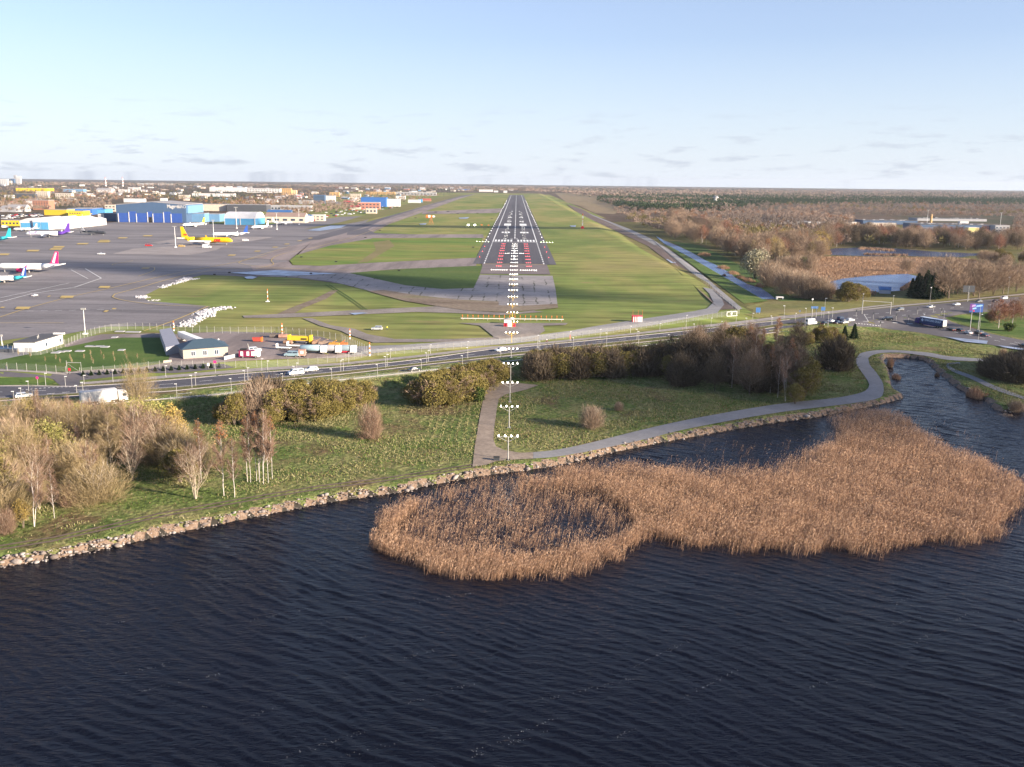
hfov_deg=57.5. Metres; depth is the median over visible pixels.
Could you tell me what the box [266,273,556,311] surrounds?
old concrete
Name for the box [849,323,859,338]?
spruce tree
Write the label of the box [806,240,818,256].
bare tree
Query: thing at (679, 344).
bare bush
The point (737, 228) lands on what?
bare tree
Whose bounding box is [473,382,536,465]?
path
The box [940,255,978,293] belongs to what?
bare tree
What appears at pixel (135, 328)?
chain link fence
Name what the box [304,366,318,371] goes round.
car
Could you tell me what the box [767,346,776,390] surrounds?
birch tree
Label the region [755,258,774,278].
bare tree
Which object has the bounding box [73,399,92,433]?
birch tree
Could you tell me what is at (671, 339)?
bare tree
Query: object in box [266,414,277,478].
birch tree
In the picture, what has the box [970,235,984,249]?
bare tree
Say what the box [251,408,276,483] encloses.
birch tree
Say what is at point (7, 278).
airliner
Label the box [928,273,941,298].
spruce tree
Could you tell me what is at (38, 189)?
building
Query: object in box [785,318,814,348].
bare tree
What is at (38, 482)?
birch tree
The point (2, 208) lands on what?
building
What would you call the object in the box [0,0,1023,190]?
sky
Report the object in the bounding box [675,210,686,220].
bare tree
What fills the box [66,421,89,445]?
birch tree
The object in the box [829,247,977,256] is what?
pond water
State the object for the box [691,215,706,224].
bare tree
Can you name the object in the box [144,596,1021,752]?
foam flecks
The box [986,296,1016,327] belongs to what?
bare tree
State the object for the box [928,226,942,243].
bare tree
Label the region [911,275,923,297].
spruce tree
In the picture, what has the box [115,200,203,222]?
aircraft hangar
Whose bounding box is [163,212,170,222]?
hangar door
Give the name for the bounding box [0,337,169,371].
lawn
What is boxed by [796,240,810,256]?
bare tree
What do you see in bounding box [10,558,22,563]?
boulder
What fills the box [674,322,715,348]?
bare tree
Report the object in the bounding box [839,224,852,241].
bare tree
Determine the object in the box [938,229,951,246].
bare tree
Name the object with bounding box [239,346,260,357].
fire engine
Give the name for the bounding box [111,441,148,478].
bare tree
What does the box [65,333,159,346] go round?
yard lane
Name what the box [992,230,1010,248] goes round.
bare tree
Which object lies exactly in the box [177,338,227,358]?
tiled office
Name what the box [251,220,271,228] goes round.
airliner
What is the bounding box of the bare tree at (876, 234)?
[867,226,880,242]
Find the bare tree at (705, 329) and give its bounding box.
[692,324,717,351]
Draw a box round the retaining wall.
[224,353,238,359]
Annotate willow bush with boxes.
[0,457,36,531]
[7,385,66,421]
[31,397,88,438]
[43,433,117,483]
[54,458,140,510]
[125,413,198,469]
[153,428,220,473]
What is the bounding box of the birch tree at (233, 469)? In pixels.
[224,437,242,496]
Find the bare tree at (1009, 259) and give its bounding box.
[999,253,1015,265]
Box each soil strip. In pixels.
[278,290,337,313]
[358,240,393,262]
[370,290,557,311]
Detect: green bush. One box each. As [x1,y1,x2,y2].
[471,386,485,401]
[798,257,808,268]
[1003,322,1017,331]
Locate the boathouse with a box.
[878,286,890,293]
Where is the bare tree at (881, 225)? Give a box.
[876,222,889,242]
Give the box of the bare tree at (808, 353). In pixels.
[794,348,816,362]
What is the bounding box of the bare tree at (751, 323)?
[742,320,768,346]
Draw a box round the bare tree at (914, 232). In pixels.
[901,227,920,247]
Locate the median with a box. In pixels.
[0,324,782,399]
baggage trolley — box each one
[276,343,290,349]
[286,341,299,347]
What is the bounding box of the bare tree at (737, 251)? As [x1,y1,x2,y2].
[730,242,749,258]
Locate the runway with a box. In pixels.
[480,195,549,264]
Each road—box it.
[0,312,847,397]
[0,322,847,402]
[0,364,233,386]
[351,287,723,354]
[591,214,741,309]
[848,297,1023,348]
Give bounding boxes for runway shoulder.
[473,195,555,264]
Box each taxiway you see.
[251,194,483,283]
[303,194,472,239]
[347,226,384,234]
[422,208,501,213]
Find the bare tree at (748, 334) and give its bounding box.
[733,330,760,348]
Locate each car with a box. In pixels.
[14,392,32,397]
[248,346,261,350]
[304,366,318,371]
[371,326,382,329]
[407,367,421,371]
[494,347,506,351]
[882,316,892,319]
[974,330,983,333]
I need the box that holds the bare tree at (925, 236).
[911,227,936,248]
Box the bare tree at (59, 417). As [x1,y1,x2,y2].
[32,395,88,450]
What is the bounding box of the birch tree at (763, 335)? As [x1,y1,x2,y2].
[758,327,767,354]
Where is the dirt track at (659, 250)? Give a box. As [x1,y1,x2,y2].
[567,204,735,309]
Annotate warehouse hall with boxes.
[159,328,179,355]
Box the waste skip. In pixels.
[252,337,262,341]
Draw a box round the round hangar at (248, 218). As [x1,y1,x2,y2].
[224,211,264,224]
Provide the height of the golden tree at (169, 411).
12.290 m
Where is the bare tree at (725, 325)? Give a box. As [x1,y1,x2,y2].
[711,321,729,334]
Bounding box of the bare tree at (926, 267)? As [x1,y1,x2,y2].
[914,259,936,278]
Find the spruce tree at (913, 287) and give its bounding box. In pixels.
[908,276,919,297]
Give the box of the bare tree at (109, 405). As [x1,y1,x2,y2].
[101,399,121,443]
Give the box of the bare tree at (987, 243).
[983,235,992,248]
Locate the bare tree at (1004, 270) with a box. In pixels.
[983,263,1016,294]
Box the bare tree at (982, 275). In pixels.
[965,260,1003,297]
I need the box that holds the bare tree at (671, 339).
[662,334,675,349]
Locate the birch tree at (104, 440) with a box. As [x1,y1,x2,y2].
[98,429,113,464]
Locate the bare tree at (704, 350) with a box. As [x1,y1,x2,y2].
[691,333,720,380]
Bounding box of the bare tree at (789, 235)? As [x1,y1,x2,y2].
[782,230,799,247]
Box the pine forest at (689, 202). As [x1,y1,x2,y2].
[597,193,1023,211]
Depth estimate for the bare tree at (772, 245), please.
778.12 m
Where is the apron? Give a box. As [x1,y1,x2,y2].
[0,216,367,340]
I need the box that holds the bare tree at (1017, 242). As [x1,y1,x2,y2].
[1012,234,1023,250]
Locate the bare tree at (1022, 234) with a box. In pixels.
[1014,233,1023,249]
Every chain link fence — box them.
[7,323,335,354]
[79,351,361,372]
[395,309,739,353]
[614,226,732,306]
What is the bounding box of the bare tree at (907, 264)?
[899,259,918,271]
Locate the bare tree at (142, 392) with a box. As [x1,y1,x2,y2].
[114,360,163,405]
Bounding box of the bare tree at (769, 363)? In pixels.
[754,347,780,389]
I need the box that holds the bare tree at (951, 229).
[945,225,957,244]
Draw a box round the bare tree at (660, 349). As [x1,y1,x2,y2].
[646,336,669,368]
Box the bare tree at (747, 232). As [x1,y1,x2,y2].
[740,227,749,235]
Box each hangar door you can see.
[118,213,128,221]
[128,211,135,221]
[136,213,146,221]
[147,212,151,221]
[152,213,163,222]
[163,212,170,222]
[170,213,181,222]
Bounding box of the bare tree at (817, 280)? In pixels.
[804,275,829,298]
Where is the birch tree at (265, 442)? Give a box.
[257,412,277,482]
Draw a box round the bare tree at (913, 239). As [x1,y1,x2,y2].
[910,234,920,246]
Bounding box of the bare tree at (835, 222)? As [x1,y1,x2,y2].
[834,218,849,225]
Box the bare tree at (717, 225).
[708,219,726,235]
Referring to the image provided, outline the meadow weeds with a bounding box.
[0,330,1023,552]
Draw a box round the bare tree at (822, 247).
[809,240,829,256]
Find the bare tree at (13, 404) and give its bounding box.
[0,396,25,417]
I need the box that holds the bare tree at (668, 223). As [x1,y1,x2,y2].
[664,220,679,236]
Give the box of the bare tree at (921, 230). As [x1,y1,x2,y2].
[916,226,932,244]
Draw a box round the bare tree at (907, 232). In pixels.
[901,228,912,245]
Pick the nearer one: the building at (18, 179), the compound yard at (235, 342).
the compound yard at (235, 342)
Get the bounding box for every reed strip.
[858,246,895,250]
[863,252,907,255]
[900,281,912,290]
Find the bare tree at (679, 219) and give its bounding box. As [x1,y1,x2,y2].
[673,215,684,226]
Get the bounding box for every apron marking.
[0,255,265,316]
[1,269,100,301]
[112,268,336,305]
[144,306,207,330]
[256,211,418,268]
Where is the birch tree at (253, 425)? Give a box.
[249,411,262,480]
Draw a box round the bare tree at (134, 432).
[97,396,159,467]
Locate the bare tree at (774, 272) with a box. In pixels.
[770,266,789,289]
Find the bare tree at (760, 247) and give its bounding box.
[749,241,771,261]
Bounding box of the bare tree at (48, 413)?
[20,397,71,423]
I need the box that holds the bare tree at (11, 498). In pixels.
[0,489,25,514]
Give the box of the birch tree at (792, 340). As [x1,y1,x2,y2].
[788,337,795,360]
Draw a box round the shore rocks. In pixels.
[0,353,1009,567]
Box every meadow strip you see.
[671,241,827,300]
[745,288,1023,317]
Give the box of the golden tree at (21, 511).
[11,497,32,527]
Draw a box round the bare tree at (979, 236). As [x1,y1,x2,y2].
[975,233,985,249]
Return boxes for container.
[0,346,18,352]
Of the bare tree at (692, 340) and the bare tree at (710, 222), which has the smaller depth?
the bare tree at (692, 340)
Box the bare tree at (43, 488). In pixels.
[18,473,52,508]
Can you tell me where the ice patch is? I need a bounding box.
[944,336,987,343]
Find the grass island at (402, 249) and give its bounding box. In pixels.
[290,238,481,265]
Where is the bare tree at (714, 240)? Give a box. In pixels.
[707,225,725,247]
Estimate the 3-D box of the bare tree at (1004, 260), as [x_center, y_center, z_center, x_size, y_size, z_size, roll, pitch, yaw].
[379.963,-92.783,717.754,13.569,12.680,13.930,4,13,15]
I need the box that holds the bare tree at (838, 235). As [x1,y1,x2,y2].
[832,232,843,246]
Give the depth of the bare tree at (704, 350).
313.48 m
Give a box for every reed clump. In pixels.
[697,252,711,256]
[717,265,729,268]
[726,270,738,274]
[743,277,756,282]
[886,357,895,367]
[891,373,900,379]
[965,385,985,399]
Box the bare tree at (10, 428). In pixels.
[0,407,47,470]
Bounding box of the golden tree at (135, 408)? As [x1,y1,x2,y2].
[119,395,148,446]
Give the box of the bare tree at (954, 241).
[948,232,961,246]
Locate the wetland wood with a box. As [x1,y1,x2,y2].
[614,200,1023,243]
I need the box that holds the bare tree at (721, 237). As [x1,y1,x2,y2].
[717,232,730,250]
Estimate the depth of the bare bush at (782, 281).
548.58 m
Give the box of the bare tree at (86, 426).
[53,401,101,452]
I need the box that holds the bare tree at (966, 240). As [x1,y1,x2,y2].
[957,233,973,249]
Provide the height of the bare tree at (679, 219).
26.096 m
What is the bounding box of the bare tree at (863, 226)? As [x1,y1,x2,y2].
[858,224,868,231]
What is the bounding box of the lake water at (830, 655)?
[0,357,1023,766]
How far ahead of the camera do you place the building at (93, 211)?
1476.01 m
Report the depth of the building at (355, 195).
3082.26 m
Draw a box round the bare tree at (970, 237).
[960,232,976,249]
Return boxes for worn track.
[0,464,472,545]
[0,466,473,549]
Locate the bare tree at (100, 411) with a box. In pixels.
[91,406,113,440]
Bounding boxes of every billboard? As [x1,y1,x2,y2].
[963,285,974,301]
[969,304,983,327]
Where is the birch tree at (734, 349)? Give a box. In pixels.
[726,337,739,377]
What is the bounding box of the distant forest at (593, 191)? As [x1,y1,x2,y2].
[9,181,1023,198]
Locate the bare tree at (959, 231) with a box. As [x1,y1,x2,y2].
[952,228,965,247]
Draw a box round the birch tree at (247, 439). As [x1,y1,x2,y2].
[241,413,255,482]
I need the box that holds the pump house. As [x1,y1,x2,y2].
[13,332,64,351]
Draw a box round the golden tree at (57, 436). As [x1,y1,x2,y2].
[48,425,68,474]
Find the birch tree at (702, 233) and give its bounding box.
[699,226,703,238]
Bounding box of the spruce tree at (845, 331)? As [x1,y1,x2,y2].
[842,325,848,339]
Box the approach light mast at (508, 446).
[498,435,517,459]
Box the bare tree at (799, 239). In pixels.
[787,233,807,249]
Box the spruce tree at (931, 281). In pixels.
[921,275,937,299]
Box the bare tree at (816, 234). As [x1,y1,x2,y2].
[809,232,823,241]
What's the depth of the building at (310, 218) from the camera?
1321.44 m
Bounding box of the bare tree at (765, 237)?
[756,232,771,241]
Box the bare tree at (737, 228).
[731,225,742,232]
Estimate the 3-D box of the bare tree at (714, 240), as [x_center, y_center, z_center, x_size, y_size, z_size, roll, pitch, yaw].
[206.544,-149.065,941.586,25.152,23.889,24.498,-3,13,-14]
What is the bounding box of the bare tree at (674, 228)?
[664,220,685,238]
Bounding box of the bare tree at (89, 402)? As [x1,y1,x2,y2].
[75,398,97,411]
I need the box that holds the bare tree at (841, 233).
[835,226,846,244]
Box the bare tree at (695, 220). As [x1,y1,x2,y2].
[688,215,703,225]
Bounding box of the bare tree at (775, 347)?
[763,339,784,355]
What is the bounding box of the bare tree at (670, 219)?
[663,217,679,234]
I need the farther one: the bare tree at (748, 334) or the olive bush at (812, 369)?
the bare tree at (748, 334)
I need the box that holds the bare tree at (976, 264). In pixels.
[957,257,1001,295]
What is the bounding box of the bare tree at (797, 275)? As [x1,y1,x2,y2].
[784,270,806,294]
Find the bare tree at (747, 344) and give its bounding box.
[727,337,757,383]
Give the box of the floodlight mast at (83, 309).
[80,308,86,334]
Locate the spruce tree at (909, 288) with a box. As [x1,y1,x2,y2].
[905,278,913,295]
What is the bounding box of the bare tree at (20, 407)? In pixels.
[0,399,36,422]
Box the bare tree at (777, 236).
[769,233,786,243]
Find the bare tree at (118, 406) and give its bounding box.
[104,398,131,458]
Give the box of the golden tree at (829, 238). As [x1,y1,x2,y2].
[815,230,832,244]
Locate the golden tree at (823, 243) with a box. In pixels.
[815,236,829,257]
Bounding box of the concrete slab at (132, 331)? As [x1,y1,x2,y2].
[125,331,140,332]
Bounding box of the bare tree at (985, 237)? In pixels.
[982,232,994,247]
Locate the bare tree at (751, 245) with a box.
[748,240,756,251]
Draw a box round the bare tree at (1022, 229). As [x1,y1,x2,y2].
[1013,226,1023,247]
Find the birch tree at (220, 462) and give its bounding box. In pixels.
[208,421,231,495]
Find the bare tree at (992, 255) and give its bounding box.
[985,251,999,263]
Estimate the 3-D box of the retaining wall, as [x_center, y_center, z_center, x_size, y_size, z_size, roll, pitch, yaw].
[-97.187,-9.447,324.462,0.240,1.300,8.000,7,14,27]
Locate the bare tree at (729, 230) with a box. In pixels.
[719,226,736,236]
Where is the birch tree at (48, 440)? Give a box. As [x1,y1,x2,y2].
[40,434,56,481]
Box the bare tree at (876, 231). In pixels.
[868,223,882,242]
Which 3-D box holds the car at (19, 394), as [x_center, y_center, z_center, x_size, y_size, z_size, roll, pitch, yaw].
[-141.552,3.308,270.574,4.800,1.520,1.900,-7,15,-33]
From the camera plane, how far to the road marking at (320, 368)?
310.02 m
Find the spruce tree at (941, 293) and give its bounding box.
[937,278,943,298]
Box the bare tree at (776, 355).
[769,350,790,377]
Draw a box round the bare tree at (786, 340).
[776,334,801,348]
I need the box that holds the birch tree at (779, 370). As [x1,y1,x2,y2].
[775,353,782,397]
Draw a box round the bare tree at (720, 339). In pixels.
[709,323,727,347]
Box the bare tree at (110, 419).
[90,410,129,472]
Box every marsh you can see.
[556,193,630,213]
[664,234,806,262]
[813,257,976,280]
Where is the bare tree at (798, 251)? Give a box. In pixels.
[789,241,807,257]
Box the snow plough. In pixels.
[298,349,305,356]
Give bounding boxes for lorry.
[79,387,127,405]
[300,345,326,353]
[318,345,341,353]
[333,345,356,353]
[915,316,946,327]
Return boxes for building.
[0,179,8,184]
[0,205,22,211]
[1,220,19,225]
[7,204,30,211]
[15,194,37,198]
[16,176,21,183]
[16,188,53,190]
[32,200,54,209]
[36,191,49,197]
[44,209,74,214]
[55,193,73,198]
[63,189,86,191]
[67,207,102,214]
[68,210,89,215]
[96,188,114,191]
[97,209,112,213]
[98,213,116,220]
[104,204,115,211]
[123,198,145,201]
[192,193,235,196]
[192,213,209,221]
[203,204,226,210]
[209,187,246,191]
[209,213,224,221]
[226,204,270,211]
[246,188,281,192]
[265,212,308,222]
[267,210,292,212]
[271,205,312,210]
[281,188,291,194]
[308,214,313,221]
[312,214,325,220]
[313,194,325,203]
[326,196,335,202]
[329,192,339,196]
[350,194,360,197]
[350,205,360,208]
[358,202,380,208]
[361,197,387,206]
[366,191,394,194]
[366,208,376,213]
[387,199,400,206]
[397,192,436,195]
[408,200,420,202]
[479,189,492,191]
[855,219,917,223]
[903,223,990,231]
[908,217,986,221]
[965,227,979,232]
[990,225,1009,232]
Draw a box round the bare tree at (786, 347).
[774,330,806,377]
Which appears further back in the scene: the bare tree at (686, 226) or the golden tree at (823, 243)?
the bare tree at (686, 226)
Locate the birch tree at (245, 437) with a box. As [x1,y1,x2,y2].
[238,415,251,481]
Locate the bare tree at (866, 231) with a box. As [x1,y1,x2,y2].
[864,229,872,244]
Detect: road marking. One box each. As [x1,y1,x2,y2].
[0,325,735,386]
[8,332,702,396]
[40,324,760,390]
[101,344,652,403]
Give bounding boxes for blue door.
[21,223,31,227]
[33,222,40,229]
[41,222,48,229]
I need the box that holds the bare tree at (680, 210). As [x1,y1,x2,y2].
[675,205,686,214]
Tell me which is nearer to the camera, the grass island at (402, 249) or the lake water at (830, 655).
the lake water at (830, 655)
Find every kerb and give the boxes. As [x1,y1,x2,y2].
[0,319,789,385]
[2,327,773,400]
[7,324,774,397]
[56,332,774,407]
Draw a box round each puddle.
[233,270,335,275]
[311,225,345,230]
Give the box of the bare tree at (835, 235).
[827,224,844,245]
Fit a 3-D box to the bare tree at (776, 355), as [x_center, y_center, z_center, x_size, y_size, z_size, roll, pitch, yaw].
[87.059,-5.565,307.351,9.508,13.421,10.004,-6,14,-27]
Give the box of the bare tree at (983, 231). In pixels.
[976,227,987,241]
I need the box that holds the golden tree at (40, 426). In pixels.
[30,416,76,468]
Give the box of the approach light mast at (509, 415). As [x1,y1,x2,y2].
[501,405,518,427]
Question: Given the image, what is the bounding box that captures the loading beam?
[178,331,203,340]
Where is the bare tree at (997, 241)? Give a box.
[992,234,1007,247]
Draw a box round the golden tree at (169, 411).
[161,402,188,431]
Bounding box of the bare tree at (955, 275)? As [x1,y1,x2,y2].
[925,258,976,297]
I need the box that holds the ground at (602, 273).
[0,179,1023,565]
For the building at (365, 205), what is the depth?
1892.22 m
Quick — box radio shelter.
[631,310,642,321]
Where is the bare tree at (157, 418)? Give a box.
[135,407,179,451]
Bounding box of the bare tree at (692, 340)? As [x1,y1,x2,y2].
[676,329,703,354]
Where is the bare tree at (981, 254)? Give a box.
[978,249,992,259]
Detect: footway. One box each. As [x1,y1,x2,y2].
[0,369,66,374]
[80,310,848,384]
[755,304,890,320]
[789,293,1023,317]
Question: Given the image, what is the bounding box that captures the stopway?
[480,264,549,273]
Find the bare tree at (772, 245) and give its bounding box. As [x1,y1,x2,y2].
[766,237,775,260]
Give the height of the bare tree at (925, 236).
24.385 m
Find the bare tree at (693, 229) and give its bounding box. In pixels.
[684,224,701,241]
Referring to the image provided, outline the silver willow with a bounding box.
[737,247,770,277]
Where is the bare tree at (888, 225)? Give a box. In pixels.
[883,222,898,238]
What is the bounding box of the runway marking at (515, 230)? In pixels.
[484,195,543,263]
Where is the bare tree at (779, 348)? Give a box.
[765,340,799,376]
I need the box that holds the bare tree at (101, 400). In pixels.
[97,398,108,409]
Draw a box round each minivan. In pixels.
[284,351,298,356]
[287,368,303,374]
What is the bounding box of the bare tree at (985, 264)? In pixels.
[977,257,1000,288]
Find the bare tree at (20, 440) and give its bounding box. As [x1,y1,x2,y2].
[0,413,51,488]
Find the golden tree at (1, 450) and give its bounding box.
[0,433,23,474]
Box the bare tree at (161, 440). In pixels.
[148,427,172,453]
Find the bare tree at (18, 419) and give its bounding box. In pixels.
[3,413,31,432]
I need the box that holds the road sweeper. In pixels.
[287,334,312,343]
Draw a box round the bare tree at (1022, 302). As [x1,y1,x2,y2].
[1009,294,1023,319]
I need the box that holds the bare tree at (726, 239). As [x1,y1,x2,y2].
[718,233,733,254]
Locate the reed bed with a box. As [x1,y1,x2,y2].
[369,404,1023,580]
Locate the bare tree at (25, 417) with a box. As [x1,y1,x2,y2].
[17,409,37,425]
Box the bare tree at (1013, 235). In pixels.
[1008,233,1016,247]
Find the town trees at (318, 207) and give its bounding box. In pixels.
[0,184,468,212]
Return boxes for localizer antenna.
[461,314,563,320]
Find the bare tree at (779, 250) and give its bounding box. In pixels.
[771,238,789,257]
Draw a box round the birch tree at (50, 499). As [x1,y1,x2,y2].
[43,466,60,517]
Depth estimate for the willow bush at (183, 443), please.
212.58 m
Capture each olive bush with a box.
[0,427,57,477]
[0,454,26,500]
[8,398,50,416]
[156,448,197,481]
[212,401,226,423]
[216,392,248,424]
[256,388,289,420]
[258,404,280,426]
[277,379,295,386]
[279,382,311,418]
[287,398,308,421]
[291,378,310,386]
[294,383,316,417]
[304,395,329,421]
[307,382,342,415]
[308,378,334,387]
[324,395,344,417]
[325,378,347,386]
[329,381,357,412]
[338,391,355,413]
[343,378,357,384]
[344,383,367,410]
[356,380,378,404]
[399,380,414,400]
[406,378,431,404]
[411,373,450,406]
[418,370,441,377]
[427,388,448,406]
[436,367,451,376]
[437,374,464,402]
[445,387,463,405]
[449,362,467,377]
[452,372,478,402]
[460,369,488,396]
[465,361,485,370]
[474,367,499,391]
[476,359,490,367]
[484,357,500,363]
[486,361,509,384]
[500,362,513,374]
[522,348,540,358]
[540,348,553,355]
[542,354,562,376]
[554,353,573,377]
[577,352,600,375]
[587,351,609,375]
[616,351,632,371]
[627,349,642,373]
[659,354,673,373]
[713,325,750,341]
[761,342,776,350]
[784,383,804,403]
[786,367,819,400]
[793,355,824,378]
[801,332,814,344]
[804,364,820,396]
[810,327,822,340]
[818,327,834,341]
[830,327,839,337]
[833,289,850,301]
[835,281,860,301]
[836,333,846,341]
[855,283,868,300]
[862,286,870,298]
[985,312,995,321]
[994,248,1005,254]
[996,252,1014,260]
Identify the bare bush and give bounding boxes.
[0,502,18,535]
[54,482,80,507]
[229,372,288,424]
[237,370,289,415]
[352,397,385,439]
[517,346,559,381]
[541,343,575,354]
[556,346,593,380]
[576,339,605,353]
[576,403,605,430]
[593,345,631,378]
[608,340,640,353]
[613,401,624,410]
[629,344,664,377]
[647,338,670,349]
[655,346,674,375]
[662,332,713,377]
[663,351,705,384]
[665,360,703,387]
[700,339,745,383]
[740,356,789,393]
[755,260,785,286]
[768,258,784,268]
[769,264,802,294]
[776,253,806,270]
[788,269,820,299]
[791,267,812,276]
[807,273,838,299]
[810,334,860,371]
[970,353,999,379]
[978,349,1022,382]
[987,351,1023,384]
[997,348,1007,354]
[998,349,1016,355]
[1006,398,1023,412]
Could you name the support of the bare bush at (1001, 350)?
on the ground at (602, 273)
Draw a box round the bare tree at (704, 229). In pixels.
[697,224,709,242]
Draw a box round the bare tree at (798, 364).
[786,359,808,382]
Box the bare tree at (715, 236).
[704,224,725,246]
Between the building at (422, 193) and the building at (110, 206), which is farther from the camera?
the building at (422, 193)
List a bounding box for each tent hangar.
[20,217,39,227]
[32,216,60,229]
[52,215,81,228]
[78,215,97,226]
[97,217,106,225]
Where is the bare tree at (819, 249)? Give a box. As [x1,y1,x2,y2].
[803,236,827,260]
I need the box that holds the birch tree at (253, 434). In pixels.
[248,414,267,481]
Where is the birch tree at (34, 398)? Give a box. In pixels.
[31,388,46,421]
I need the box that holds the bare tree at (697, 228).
[687,225,699,240]
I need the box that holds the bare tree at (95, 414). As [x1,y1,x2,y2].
[70,398,124,451]
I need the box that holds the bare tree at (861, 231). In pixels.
[856,229,864,241]
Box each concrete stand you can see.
[114,246,222,254]
[151,237,270,244]
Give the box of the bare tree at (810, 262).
[801,251,821,272]
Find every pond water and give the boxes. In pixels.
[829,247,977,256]
[831,274,915,291]
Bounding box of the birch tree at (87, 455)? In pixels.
[72,439,101,483]
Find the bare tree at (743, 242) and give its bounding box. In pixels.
[731,234,754,260]
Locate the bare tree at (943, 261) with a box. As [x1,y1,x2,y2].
[919,252,960,288]
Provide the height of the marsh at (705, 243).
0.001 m
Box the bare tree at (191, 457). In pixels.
[169,439,221,498]
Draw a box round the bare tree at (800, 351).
[781,342,819,378]
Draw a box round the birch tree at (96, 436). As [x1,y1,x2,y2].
[90,427,104,452]
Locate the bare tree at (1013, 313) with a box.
[1002,299,1023,322]
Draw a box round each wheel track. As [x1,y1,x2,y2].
[325,284,363,309]
[329,284,367,309]
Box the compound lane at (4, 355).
[0,352,31,359]
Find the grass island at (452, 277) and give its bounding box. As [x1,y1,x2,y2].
[352,266,481,288]
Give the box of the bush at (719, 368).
[701,349,730,390]
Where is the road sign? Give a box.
[811,306,817,317]
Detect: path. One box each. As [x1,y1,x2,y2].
[243,306,540,317]
[303,318,510,342]
[463,323,566,340]
[473,382,536,465]
[533,350,982,457]
[946,362,1023,398]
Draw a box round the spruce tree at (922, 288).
[916,274,930,298]
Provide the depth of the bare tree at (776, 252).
786.79 m
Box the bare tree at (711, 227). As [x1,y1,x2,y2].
[708,222,723,236]
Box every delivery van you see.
[202,244,210,247]
[804,318,816,324]
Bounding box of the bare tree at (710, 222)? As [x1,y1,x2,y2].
[704,217,721,230]
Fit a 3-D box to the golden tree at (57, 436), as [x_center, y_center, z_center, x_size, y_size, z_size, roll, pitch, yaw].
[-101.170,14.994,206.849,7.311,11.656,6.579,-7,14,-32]
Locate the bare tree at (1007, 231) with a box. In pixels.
[995,227,1017,246]
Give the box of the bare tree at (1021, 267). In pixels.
[1006,260,1023,291]
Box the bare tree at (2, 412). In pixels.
[0,397,14,427]
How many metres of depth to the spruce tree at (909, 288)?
546.50 m
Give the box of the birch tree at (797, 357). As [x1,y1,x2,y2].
[788,349,799,374]
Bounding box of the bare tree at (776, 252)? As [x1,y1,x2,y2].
[769,239,788,259]
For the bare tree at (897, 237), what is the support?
on the ground at (602, 273)
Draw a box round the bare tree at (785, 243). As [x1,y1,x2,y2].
[779,237,790,257]
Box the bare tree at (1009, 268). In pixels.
[987,259,1023,293]
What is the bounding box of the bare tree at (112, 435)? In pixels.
[89,415,122,461]
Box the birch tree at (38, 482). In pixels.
[19,458,49,526]
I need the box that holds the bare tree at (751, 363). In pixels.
[725,346,774,394]
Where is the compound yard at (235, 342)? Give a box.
[61,331,371,372]
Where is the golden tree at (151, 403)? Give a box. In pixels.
[130,397,179,444]
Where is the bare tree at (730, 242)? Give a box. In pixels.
[721,233,737,252]
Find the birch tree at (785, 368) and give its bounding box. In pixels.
[779,352,792,400]
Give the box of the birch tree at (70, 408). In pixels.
[62,395,74,427]
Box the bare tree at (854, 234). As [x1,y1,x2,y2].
[850,229,862,242]
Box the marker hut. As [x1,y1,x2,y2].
[504,322,515,326]
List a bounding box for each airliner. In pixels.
[0,228,16,240]
[0,252,65,272]
[0,267,29,282]
[13,223,37,230]
[25,223,73,236]
[80,227,105,234]
[180,227,232,244]
[183,217,205,226]
[212,225,248,236]
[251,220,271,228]
[272,217,292,224]
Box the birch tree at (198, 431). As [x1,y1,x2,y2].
[190,418,205,482]
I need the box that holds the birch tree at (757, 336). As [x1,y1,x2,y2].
[747,324,762,361]
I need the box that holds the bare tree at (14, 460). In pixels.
[0,448,34,507]
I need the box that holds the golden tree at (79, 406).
[70,401,95,426]
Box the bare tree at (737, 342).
[717,333,753,354]
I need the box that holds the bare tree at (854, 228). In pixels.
[850,225,860,237]
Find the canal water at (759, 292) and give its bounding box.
[656,236,774,298]
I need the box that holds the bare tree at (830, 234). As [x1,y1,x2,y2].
[819,228,837,246]
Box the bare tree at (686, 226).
[680,220,695,237]
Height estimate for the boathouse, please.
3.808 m
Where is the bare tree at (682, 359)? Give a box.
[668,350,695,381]
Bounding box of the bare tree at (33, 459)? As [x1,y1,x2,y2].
[5,441,59,479]
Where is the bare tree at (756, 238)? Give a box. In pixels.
[743,235,765,255]
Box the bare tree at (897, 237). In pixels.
[891,228,905,248]
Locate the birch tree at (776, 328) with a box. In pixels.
[773,317,782,342]
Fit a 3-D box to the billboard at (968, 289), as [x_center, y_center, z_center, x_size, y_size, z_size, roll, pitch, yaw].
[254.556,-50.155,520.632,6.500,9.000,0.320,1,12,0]
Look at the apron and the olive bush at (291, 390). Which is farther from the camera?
the apron
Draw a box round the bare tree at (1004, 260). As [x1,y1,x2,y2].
[997,256,1012,265]
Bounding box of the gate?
[66,362,81,373]
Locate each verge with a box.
[0,377,55,384]
[306,194,461,228]
[666,245,766,302]
[947,310,1023,337]
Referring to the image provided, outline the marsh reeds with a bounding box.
[791,256,981,282]
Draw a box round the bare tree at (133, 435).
[124,408,153,453]
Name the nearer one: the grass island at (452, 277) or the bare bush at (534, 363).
the bare bush at (534, 363)
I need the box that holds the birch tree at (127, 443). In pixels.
[123,425,131,463]
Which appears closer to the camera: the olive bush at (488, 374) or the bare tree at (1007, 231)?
the olive bush at (488, 374)
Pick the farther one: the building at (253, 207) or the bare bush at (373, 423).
the building at (253, 207)
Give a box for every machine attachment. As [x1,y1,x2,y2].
[269,331,277,336]
[278,332,286,337]
[283,339,292,343]
[318,339,332,344]
[328,340,339,344]
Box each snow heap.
[135,295,148,298]
[157,282,176,287]
[172,312,215,326]
[176,277,191,282]
[192,306,235,314]

